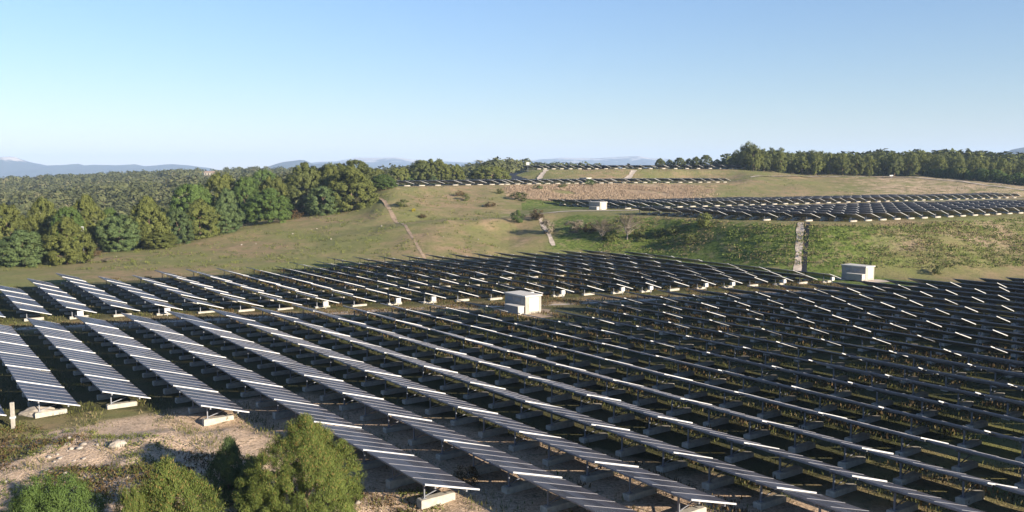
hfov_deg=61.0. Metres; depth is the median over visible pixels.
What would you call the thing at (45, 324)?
solar table
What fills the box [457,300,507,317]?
solar table
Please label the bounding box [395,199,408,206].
bush
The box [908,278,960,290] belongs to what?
solar table
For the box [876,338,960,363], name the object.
solar table
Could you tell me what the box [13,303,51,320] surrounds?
solar table
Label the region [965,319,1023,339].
solar table
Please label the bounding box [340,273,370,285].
solar table
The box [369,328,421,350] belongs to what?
solar table
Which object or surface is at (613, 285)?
solar table
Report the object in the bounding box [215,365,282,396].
solar table
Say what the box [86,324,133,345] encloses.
solar table
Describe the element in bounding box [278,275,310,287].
solar table
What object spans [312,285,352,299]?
solar table
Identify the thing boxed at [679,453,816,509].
solar table
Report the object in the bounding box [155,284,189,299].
solar table
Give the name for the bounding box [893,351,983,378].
solar table
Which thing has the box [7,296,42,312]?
solar table
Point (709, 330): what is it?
solar table
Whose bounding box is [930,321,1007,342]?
solar table
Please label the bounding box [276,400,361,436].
solar table
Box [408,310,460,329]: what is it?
solar table
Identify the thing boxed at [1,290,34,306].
solar table
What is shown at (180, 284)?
solar table
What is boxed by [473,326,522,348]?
solar table
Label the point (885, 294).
solar table
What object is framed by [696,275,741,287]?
solar table
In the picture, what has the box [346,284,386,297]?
solar table
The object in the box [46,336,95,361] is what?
solar table
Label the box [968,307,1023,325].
solar table
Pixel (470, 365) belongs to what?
solar table
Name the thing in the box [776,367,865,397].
solar table
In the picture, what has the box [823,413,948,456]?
solar table
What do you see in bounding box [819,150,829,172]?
pine tree
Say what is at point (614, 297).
solar table
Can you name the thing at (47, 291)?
solar table
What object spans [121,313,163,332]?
solar table
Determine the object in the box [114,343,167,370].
solar table
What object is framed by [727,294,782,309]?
solar table
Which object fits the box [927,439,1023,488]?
solar table
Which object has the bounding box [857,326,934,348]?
solar table
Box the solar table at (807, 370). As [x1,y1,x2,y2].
[746,348,816,374]
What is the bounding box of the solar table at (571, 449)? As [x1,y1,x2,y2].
[523,433,638,482]
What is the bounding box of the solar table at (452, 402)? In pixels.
[410,388,497,425]
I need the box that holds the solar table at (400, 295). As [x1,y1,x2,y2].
[379,283,418,296]
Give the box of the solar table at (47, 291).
[41,288,75,304]
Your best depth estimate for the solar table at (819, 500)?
38.20 m
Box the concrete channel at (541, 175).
[534,170,547,182]
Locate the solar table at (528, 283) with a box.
[501,278,542,291]
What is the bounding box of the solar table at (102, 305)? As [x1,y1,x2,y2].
[89,292,125,308]
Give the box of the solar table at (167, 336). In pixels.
[151,330,202,353]
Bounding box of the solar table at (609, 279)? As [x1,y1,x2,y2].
[588,275,626,287]
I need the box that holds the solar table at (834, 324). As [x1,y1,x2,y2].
[799,317,870,338]
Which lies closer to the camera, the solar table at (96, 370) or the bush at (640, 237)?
the solar table at (96, 370)
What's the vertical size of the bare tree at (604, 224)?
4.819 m
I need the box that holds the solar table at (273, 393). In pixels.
[243,381,318,419]
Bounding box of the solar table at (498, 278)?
[477,273,509,285]
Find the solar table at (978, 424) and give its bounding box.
[944,402,1023,438]
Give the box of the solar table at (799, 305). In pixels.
[771,300,829,317]
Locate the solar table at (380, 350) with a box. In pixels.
[352,341,416,367]
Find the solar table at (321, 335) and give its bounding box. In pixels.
[296,322,348,343]
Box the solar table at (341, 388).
[307,376,383,410]
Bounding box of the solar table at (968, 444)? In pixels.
[884,407,1002,448]
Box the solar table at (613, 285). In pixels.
[587,280,632,293]
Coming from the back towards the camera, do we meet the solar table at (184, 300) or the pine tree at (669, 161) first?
the pine tree at (669, 161)
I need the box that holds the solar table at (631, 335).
[594,318,656,338]
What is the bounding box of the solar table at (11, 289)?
[0,285,27,299]
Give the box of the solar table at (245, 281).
[231,272,256,284]
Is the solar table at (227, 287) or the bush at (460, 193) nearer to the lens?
the solar table at (227, 287)
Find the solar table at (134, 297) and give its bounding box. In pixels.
[118,286,150,300]
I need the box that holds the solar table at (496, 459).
[447,441,561,493]
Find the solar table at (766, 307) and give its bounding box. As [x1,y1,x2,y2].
[737,301,795,318]
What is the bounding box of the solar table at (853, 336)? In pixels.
[814,328,889,351]
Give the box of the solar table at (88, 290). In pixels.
[80,287,113,302]
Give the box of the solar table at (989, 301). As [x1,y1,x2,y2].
[975,297,1023,313]
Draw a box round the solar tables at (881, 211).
[154,165,1023,285]
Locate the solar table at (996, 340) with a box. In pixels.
[959,333,1023,356]
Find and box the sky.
[0,0,1023,170]
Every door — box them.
[529,297,537,310]
[868,268,872,277]
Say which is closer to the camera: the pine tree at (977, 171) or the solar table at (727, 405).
the solar table at (727, 405)
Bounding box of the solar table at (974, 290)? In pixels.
[929,284,985,296]
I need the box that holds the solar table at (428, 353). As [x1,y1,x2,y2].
[401,338,466,363]
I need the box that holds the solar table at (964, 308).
[912,300,977,317]
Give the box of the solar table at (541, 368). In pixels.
[510,351,585,379]
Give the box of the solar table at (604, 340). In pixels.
[560,321,612,343]
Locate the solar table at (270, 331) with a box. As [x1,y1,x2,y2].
[249,324,300,346]
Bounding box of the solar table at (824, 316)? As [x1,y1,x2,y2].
[783,308,848,326]
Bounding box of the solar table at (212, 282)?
[199,273,229,285]
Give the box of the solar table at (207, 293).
[191,283,227,297]
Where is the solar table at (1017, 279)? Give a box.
[1006,277,1023,281]
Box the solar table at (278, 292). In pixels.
[260,280,297,294]
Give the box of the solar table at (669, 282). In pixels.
[643,277,687,290]
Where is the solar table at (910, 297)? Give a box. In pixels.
[896,293,957,308]
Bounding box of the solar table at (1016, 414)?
[981,393,1023,420]
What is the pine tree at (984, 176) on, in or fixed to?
on the ground at (510, 235)
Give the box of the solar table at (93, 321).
[74,315,118,335]
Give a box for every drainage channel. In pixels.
[793,222,804,274]
[801,222,809,271]
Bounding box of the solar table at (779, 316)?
[749,310,812,329]
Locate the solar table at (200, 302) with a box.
[182,297,221,313]
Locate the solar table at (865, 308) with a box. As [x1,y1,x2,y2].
[850,304,914,322]
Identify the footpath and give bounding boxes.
[379,197,425,258]
[539,218,554,245]
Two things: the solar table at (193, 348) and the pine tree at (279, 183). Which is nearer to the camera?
the solar table at (193, 348)
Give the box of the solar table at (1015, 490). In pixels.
[995,484,1023,495]
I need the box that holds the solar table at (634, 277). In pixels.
[613,273,655,285]
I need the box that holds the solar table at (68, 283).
[56,273,85,286]
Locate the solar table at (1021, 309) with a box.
[1005,306,1023,319]
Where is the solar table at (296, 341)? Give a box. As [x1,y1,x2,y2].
[273,334,329,357]
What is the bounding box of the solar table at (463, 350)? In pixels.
[430,329,492,352]
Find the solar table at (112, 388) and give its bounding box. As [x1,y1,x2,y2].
[85,375,150,409]
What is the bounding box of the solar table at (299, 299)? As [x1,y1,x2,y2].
[278,286,316,300]
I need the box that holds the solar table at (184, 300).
[168,289,206,305]
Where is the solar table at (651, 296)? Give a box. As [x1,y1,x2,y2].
[628,292,674,307]
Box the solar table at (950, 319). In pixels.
[904,311,975,330]
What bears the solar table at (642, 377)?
on the ground at (510, 235)
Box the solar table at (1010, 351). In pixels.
[995,347,1023,367]
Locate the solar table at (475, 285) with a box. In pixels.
[448,274,485,286]
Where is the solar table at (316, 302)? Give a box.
[296,292,337,307]
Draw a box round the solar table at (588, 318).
[555,310,613,329]
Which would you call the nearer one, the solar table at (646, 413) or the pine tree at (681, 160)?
the solar table at (646, 413)
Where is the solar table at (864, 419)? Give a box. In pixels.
[796,387,897,423]
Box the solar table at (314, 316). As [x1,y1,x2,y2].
[292,304,331,322]
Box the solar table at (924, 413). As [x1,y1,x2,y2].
[853,383,955,417]
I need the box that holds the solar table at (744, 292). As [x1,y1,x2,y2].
[718,287,769,302]
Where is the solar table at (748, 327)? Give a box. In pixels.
[712,320,779,341]
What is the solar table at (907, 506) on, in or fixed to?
on the ground at (510, 235)
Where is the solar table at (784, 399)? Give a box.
[722,370,810,402]
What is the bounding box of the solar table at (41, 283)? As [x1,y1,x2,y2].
[27,278,58,292]
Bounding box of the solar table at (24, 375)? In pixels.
[7,366,63,397]
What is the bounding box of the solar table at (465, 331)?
[438,318,496,338]
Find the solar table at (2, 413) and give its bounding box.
[0,405,5,415]
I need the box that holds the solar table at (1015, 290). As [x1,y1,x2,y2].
[1002,287,1023,292]
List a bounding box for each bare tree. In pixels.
[589,216,615,239]
[612,213,641,239]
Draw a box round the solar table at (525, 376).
[481,362,554,393]
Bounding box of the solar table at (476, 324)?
[448,308,501,326]
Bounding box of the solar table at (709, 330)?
[671,322,736,344]
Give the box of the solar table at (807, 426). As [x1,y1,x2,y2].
[738,392,846,430]
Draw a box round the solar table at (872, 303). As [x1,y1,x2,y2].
[834,296,894,312]
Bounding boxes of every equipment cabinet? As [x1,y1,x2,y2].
[505,303,524,314]
[589,206,598,209]
[846,272,865,280]
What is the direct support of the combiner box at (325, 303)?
on the ground at (510, 235)
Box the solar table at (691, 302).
[663,297,718,313]
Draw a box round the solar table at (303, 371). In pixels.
[274,361,342,391]
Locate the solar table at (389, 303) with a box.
[367,289,410,304]
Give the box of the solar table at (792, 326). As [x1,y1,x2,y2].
[758,319,828,340]
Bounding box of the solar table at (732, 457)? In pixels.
[662,418,778,462]
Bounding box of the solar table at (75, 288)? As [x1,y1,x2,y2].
[63,277,92,291]
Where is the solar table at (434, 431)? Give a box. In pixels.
[391,415,487,460]
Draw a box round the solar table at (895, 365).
[846,354,935,383]
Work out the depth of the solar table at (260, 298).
107.41 m
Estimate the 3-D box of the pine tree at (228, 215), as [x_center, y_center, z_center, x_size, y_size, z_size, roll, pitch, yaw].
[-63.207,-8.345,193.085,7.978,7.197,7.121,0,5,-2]
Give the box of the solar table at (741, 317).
[709,311,769,331]
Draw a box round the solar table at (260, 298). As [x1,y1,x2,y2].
[242,287,279,302]
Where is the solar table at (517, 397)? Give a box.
[473,383,561,418]
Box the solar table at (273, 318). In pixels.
[251,306,297,325]
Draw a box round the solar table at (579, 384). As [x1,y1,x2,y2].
[559,365,641,395]
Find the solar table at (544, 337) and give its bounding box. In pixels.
[517,324,576,345]
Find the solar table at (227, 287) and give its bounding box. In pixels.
[212,277,245,290]
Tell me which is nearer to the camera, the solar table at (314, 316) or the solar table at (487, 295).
the solar table at (314, 316)
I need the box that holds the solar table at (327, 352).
[300,345,361,371]
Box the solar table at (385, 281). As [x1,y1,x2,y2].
[368,271,397,283]
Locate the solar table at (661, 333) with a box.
[626,314,687,334]
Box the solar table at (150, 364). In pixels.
[132,356,191,385]
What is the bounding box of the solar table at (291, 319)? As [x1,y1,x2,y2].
[272,314,321,333]
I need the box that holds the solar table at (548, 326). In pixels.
[522,313,578,333]
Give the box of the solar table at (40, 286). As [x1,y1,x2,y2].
[34,283,65,298]
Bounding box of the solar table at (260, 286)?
[245,276,279,289]
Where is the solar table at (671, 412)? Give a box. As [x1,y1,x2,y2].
[617,381,711,416]
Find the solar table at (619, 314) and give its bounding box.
[586,307,639,325]
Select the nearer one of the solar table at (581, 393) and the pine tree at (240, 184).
the solar table at (581, 393)
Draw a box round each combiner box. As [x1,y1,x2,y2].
[77,310,83,315]
[322,301,328,308]
[395,298,400,305]
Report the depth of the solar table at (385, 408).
54.22 m
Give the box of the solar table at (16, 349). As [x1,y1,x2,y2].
[0,342,36,365]
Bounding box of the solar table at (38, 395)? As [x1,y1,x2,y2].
[16,382,79,418]
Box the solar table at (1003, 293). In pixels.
[978,289,1023,302]
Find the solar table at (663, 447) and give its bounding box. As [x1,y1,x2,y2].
[596,425,712,472]
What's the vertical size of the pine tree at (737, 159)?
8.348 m
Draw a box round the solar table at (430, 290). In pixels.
[411,282,444,295]
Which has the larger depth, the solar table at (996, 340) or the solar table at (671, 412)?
the solar table at (996, 340)
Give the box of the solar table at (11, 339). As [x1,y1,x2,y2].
[0,333,27,345]
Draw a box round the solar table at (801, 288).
[775,284,826,298]
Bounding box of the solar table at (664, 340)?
[639,326,701,349]
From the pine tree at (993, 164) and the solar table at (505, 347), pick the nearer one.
the solar table at (505, 347)
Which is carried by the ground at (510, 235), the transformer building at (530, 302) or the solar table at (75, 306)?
the solar table at (75, 306)
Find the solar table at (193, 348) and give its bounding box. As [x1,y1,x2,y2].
[169,340,225,366]
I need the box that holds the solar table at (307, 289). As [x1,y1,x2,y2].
[294,279,331,293]
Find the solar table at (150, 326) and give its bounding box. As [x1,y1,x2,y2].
[135,321,182,342]
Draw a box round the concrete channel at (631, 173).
[624,170,636,181]
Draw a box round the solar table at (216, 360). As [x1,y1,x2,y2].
[190,352,250,380]
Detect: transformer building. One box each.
[504,290,541,313]
[589,201,606,209]
[841,263,874,280]
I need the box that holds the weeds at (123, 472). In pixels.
[0,425,416,511]
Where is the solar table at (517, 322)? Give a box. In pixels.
[488,306,530,325]
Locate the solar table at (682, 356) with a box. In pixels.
[653,341,713,365]
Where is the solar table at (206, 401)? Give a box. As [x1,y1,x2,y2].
[175,387,248,425]
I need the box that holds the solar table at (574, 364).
[556,346,630,374]
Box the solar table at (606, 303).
[586,299,640,315]
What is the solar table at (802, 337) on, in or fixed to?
on the ground at (510, 235)
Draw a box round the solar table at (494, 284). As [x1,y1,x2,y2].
[472,279,510,292]
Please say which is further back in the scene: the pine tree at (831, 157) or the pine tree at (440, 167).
the pine tree at (831, 157)
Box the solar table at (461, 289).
[442,281,481,293]
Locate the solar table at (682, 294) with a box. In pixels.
[659,290,706,305]
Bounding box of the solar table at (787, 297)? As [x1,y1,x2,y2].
[758,292,814,308]
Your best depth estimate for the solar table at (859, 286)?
115.18 m
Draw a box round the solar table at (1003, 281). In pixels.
[979,278,1023,284]
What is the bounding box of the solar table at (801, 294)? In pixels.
[789,291,845,306]
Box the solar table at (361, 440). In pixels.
[321,424,413,469]
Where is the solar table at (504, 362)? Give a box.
[467,340,535,365]
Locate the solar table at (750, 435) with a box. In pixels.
[685,399,792,439]
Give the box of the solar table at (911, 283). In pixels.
[884,279,935,291]
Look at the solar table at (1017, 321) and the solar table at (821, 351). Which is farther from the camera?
the solar table at (1017, 321)
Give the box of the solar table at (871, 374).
[812,360,901,390]
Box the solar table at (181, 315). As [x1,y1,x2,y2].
[166,310,211,330]
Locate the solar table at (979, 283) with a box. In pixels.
[954,279,1004,287]
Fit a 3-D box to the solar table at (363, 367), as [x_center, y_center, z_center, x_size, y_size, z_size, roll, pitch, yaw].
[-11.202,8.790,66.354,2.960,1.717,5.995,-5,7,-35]
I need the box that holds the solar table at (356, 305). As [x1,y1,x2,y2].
[332,291,375,306]
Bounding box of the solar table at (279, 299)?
[259,294,301,309]
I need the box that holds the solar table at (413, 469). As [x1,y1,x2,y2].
[367,451,479,508]
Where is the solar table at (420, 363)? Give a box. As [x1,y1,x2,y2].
[386,353,457,381]
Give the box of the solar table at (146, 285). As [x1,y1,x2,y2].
[132,275,163,288]
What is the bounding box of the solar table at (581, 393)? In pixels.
[531,377,620,412]
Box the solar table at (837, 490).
[750,444,886,497]
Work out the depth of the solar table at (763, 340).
77.05 m
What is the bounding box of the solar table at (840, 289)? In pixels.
[807,283,859,297]
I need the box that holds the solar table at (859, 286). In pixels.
[833,282,883,295]
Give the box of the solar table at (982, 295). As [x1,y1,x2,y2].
[949,290,1009,304]
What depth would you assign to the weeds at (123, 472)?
45.58 m
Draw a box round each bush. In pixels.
[82,247,101,255]
[127,453,229,511]
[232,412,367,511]
[291,209,302,218]
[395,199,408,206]
[454,465,482,484]
[455,190,464,195]
[461,193,469,200]
[483,201,495,206]
[508,191,527,200]
[509,210,525,222]
[529,208,544,219]
[531,185,542,189]
[538,218,556,233]
[564,220,585,232]
[581,222,595,232]
[584,179,594,185]
[601,232,616,240]
[633,230,646,240]
[651,228,666,235]
[664,225,680,232]
[679,233,700,243]
[695,213,711,228]
[932,265,942,273]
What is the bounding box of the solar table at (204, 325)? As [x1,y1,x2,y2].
[182,318,231,339]
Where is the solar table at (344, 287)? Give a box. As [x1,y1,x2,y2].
[326,278,364,291]
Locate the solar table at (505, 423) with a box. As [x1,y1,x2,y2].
[461,408,560,451]
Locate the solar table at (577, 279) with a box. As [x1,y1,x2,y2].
[560,276,598,288]
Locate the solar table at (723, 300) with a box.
[695,295,749,311]
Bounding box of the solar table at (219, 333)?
[201,327,251,349]
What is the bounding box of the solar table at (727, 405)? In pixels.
[668,375,762,408]
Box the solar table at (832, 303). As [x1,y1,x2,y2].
[803,298,861,314]
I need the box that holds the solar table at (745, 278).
[722,274,766,286]
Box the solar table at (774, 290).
[750,286,799,300]
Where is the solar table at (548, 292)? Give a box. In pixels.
[529,282,573,296]
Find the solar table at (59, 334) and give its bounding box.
[35,326,81,349]
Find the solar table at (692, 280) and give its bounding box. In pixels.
[670,276,715,288]
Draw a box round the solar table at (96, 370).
[70,360,128,390]
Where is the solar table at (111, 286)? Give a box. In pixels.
[98,276,128,289]
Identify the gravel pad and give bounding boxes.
[494,308,556,317]
[835,277,888,282]
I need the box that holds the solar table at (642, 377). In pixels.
[608,360,692,389]
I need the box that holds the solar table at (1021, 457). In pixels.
[990,431,1023,462]
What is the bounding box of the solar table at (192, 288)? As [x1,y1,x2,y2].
[177,278,211,292]
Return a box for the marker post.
[9,402,15,429]
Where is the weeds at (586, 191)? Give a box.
[505,183,724,200]
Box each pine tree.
[0,203,32,255]
[0,229,52,267]
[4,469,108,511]
[22,196,60,253]
[41,215,97,265]
[48,205,85,249]
[69,193,110,251]
[94,215,141,251]
[104,207,119,247]
[109,481,151,511]
[126,195,172,248]
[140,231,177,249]
[150,205,172,224]
[162,208,194,243]
[167,182,214,227]
[177,199,224,239]
[199,435,248,509]
[205,171,239,225]
[210,202,244,233]
[213,188,241,225]
[231,455,278,511]
[233,176,258,222]
[241,188,293,223]
[248,169,281,212]
[257,175,291,214]
[280,162,326,214]
[303,186,343,215]
[309,162,349,209]
[326,166,379,210]
[338,159,375,193]
[366,168,387,179]
[371,174,397,188]
[387,167,410,184]
[408,159,435,179]
[418,158,452,183]
[429,176,437,183]
[440,164,465,183]
[466,165,510,179]
[655,158,665,168]
[665,159,672,167]
[672,157,686,167]
[685,158,694,167]
[691,156,702,167]
[699,155,712,167]
[712,159,719,164]
[718,159,728,168]
[726,158,736,167]
[730,150,742,167]
[738,141,755,169]
[744,143,762,170]
[749,153,763,169]
[760,149,773,170]
[766,148,777,170]
[771,152,789,172]
[776,147,788,168]
[785,153,798,173]
[792,155,803,173]
[793,151,807,173]
[793,156,809,174]
[806,151,820,168]
[807,150,825,164]
[807,153,825,174]
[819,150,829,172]
[822,152,836,174]
[831,153,846,174]
[832,154,852,175]
[848,154,865,175]
[848,155,860,173]
[864,156,877,175]
[869,155,888,175]
[875,151,887,160]
[880,156,891,175]
[882,153,900,175]
[883,152,906,175]
[901,155,921,175]
[903,157,914,175]
[914,155,928,173]
[916,157,931,175]
[919,166,931,175]
[928,169,939,176]
[930,156,949,175]
[931,169,947,177]
[942,169,950,178]
[947,156,958,171]
[948,156,966,168]
[949,167,962,178]
[953,152,963,161]
[954,161,966,178]
[956,167,970,179]
[964,158,974,167]
[964,171,978,180]
[968,158,986,176]
[973,168,988,180]
[977,170,990,181]
[980,160,991,176]
[987,162,996,176]
[988,169,1002,181]
[993,172,1007,182]
[996,159,1012,174]
[1002,162,1015,174]
[1003,175,1016,183]
[1011,172,1023,184]
[1015,161,1023,174]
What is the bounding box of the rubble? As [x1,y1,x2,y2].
[0,436,386,509]
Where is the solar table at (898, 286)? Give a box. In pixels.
[857,280,909,293]
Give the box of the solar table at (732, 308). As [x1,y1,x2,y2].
[704,303,761,320]
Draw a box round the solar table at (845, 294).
[816,289,870,304]
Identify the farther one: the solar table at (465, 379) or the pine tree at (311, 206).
the pine tree at (311, 206)
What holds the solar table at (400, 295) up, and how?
on the ground at (510, 235)
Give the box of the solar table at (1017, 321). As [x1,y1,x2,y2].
[1000,317,1023,332]
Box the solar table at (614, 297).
[592,293,639,308]
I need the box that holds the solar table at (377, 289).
[358,277,396,290]
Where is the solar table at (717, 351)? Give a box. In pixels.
[689,336,760,361]
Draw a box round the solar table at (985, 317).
[938,309,1009,328]
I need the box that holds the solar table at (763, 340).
[722,332,795,355]
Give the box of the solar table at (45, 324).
[27,318,69,338]
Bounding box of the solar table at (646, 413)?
[591,396,692,435]
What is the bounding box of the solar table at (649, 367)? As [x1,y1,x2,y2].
[605,344,665,369]
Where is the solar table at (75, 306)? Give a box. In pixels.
[57,301,96,318]
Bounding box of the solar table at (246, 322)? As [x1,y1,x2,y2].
[228,316,277,336]
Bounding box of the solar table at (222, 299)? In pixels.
[205,288,244,303]
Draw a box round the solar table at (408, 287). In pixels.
[388,276,427,288]
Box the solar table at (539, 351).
[512,336,566,360]
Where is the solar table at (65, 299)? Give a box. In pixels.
[48,294,83,311]
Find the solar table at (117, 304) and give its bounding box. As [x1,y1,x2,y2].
[100,299,139,316]
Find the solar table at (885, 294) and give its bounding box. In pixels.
[850,288,904,302]
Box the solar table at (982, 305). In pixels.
[948,299,1012,315]
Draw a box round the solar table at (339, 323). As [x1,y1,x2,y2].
[314,311,363,330]
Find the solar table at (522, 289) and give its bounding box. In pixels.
[499,284,541,292]
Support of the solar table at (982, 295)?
on the ground at (510, 235)
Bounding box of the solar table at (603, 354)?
[558,333,626,356]
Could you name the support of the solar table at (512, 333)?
on the ground at (510, 235)
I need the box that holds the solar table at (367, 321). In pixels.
[343,305,380,323]
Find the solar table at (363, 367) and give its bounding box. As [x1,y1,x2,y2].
[331,357,400,386]
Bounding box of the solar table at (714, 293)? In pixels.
[688,288,738,303]
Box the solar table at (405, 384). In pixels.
[367,371,445,404]
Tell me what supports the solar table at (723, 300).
on the ground at (510, 235)
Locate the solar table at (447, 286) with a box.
[419,275,458,287]
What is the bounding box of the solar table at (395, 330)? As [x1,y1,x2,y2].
[369,313,421,332]
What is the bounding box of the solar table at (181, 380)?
[152,370,217,403]
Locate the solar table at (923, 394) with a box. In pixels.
[889,375,990,409]
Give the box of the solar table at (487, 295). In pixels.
[467,285,503,299]
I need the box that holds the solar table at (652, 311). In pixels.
[624,305,682,323]
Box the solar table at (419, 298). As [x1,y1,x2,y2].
[401,288,444,303]
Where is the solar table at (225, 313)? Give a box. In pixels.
[209,308,254,327]
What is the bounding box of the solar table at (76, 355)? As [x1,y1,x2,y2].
[57,347,109,375]
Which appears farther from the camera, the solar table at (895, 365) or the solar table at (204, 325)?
the solar table at (204, 325)
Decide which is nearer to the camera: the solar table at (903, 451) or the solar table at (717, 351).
the solar table at (903, 451)
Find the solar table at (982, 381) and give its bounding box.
[923,368,1021,400]
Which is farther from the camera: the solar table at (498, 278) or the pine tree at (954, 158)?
the pine tree at (954, 158)
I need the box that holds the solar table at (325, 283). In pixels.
[309,274,342,286]
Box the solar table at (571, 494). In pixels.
[518,474,636,511]
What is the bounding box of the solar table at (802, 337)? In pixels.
[765,329,840,352]
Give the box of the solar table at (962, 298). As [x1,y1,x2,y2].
[924,292,982,306]
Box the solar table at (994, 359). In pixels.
[947,349,1023,377]
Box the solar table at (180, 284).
[166,274,195,287]
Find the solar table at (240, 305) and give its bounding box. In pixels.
[221,295,263,311]
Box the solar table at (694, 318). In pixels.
[665,312,728,332]
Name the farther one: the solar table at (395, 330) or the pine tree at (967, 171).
the pine tree at (967, 171)
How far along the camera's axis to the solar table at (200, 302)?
99.54 m
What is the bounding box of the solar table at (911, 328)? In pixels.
[893,324,969,345]
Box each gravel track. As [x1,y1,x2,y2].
[13,286,917,329]
[548,199,1000,212]
[751,176,1023,189]
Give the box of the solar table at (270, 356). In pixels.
[246,348,304,375]
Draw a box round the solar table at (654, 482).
[599,463,735,511]
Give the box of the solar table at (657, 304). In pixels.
[626,298,681,315]
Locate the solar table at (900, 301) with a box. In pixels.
[863,295,922,310]
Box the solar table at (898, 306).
[883,302,947,320]
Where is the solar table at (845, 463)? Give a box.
[767,422,893,468]
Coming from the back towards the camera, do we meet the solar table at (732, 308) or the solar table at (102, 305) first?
the solar table at (102, 305)
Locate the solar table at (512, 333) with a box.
[480,316,526,336]
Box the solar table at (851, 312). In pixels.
[817,306,879,324]
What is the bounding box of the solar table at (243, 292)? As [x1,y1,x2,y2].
[227,282,262,296]
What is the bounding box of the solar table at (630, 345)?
[604,331,672,354]
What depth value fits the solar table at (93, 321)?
86.79 m
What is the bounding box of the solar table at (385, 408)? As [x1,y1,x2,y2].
[345,394,431,432]
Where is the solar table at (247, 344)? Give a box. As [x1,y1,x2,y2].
[222,337,279,361]
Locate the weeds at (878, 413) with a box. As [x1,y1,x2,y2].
[110,263,1023,511]
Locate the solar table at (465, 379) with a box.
[426,367,505,398]
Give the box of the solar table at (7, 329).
[0,325,18,335]
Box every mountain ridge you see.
[0,156,215,178]
[268,160,356,168]
[312,156,682,168]
[1004,147,1023,153]
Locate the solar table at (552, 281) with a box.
[531,277,571,289]
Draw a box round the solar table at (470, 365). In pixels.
[438,349,509,376]
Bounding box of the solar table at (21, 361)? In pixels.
[0,352,49,380]
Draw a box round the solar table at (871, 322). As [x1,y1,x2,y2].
[835,315,905,335]
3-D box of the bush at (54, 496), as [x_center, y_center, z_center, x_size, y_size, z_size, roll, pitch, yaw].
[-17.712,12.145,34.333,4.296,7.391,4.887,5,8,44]
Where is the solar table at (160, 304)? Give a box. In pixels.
[142,298,182,315]
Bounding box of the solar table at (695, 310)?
[667,305,725,322]
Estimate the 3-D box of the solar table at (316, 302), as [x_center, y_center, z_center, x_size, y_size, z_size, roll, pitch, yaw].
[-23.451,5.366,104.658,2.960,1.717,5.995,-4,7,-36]
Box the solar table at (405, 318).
[380,303,429,321]
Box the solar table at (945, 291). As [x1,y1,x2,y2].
[901,285,957,298]
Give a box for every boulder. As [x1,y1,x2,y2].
[18,406,54,416]
[108,439,126,448]
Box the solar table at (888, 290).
[875,286,931,300]
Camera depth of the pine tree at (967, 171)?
338.70 m
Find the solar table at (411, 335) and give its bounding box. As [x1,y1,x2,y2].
[397,321,442,342]
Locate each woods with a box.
[0,156,716,227]
[720,148,1023,167]
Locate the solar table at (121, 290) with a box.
[108,281,139,295]
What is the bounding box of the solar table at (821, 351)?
[780,342,860,368]
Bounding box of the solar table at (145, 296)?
[129,291,167,307]
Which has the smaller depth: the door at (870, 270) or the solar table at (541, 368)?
the solar table at (541, 368)
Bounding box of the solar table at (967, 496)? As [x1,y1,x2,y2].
[868,450,1017,505]
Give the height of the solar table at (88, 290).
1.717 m
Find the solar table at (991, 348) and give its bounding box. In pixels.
[921,336,1007,360]
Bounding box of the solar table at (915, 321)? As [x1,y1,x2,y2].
[870,313,941,332]
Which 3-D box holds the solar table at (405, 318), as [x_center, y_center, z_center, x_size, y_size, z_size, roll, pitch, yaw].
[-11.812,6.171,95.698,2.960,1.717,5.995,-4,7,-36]
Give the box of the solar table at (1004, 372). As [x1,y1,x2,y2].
[972,365,1023,387]
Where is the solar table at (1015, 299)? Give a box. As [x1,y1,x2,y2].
[1001,295,1023,307]
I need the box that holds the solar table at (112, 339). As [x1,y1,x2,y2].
[99,333,149,357]
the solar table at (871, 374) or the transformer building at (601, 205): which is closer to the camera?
the solar table at (871, 374)
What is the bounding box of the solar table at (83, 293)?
[71,282,102,296]
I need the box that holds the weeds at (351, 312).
[1,285,853,328]
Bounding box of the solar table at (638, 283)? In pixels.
[615,278,660,292]
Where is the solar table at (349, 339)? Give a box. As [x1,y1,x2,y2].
[322,331,380,354]
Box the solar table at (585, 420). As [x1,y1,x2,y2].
[528,402,629,443]
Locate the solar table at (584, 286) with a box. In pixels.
[558,281,603,295]
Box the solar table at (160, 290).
[143,279,177,293]
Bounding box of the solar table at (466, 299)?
[434,286,478,301]
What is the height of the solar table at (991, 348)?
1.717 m
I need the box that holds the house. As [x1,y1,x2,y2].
[204,171,214,174]
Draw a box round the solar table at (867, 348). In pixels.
[825,340,907,365]
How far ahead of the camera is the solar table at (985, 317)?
90.45 m
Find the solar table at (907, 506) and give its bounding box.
[859,478,984,511]
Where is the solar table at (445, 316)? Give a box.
[419,301,468,318]
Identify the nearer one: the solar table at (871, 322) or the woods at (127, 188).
the solar table at (871, 322)
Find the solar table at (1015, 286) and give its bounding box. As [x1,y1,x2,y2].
[1000,283,1023,292]
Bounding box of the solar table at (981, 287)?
[953,282,1009,294]
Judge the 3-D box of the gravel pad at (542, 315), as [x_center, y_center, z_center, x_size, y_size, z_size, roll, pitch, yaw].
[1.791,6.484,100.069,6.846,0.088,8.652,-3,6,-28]
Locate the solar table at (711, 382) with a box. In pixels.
[659,356,740,385]
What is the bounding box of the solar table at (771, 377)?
[710,353,789,380]
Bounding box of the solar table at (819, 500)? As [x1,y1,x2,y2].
[783,490,869,511]
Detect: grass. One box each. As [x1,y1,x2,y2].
[0,191,500,270]
[0,421,444,511]
[530,174,1012,204]
[595,216,1023,268]
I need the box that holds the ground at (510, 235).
[0,167,1023,511]
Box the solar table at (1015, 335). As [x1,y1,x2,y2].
[997,330,1023,348]
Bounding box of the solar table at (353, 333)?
[340,319,392,340]
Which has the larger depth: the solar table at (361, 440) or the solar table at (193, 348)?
the solar table at (193, 348)

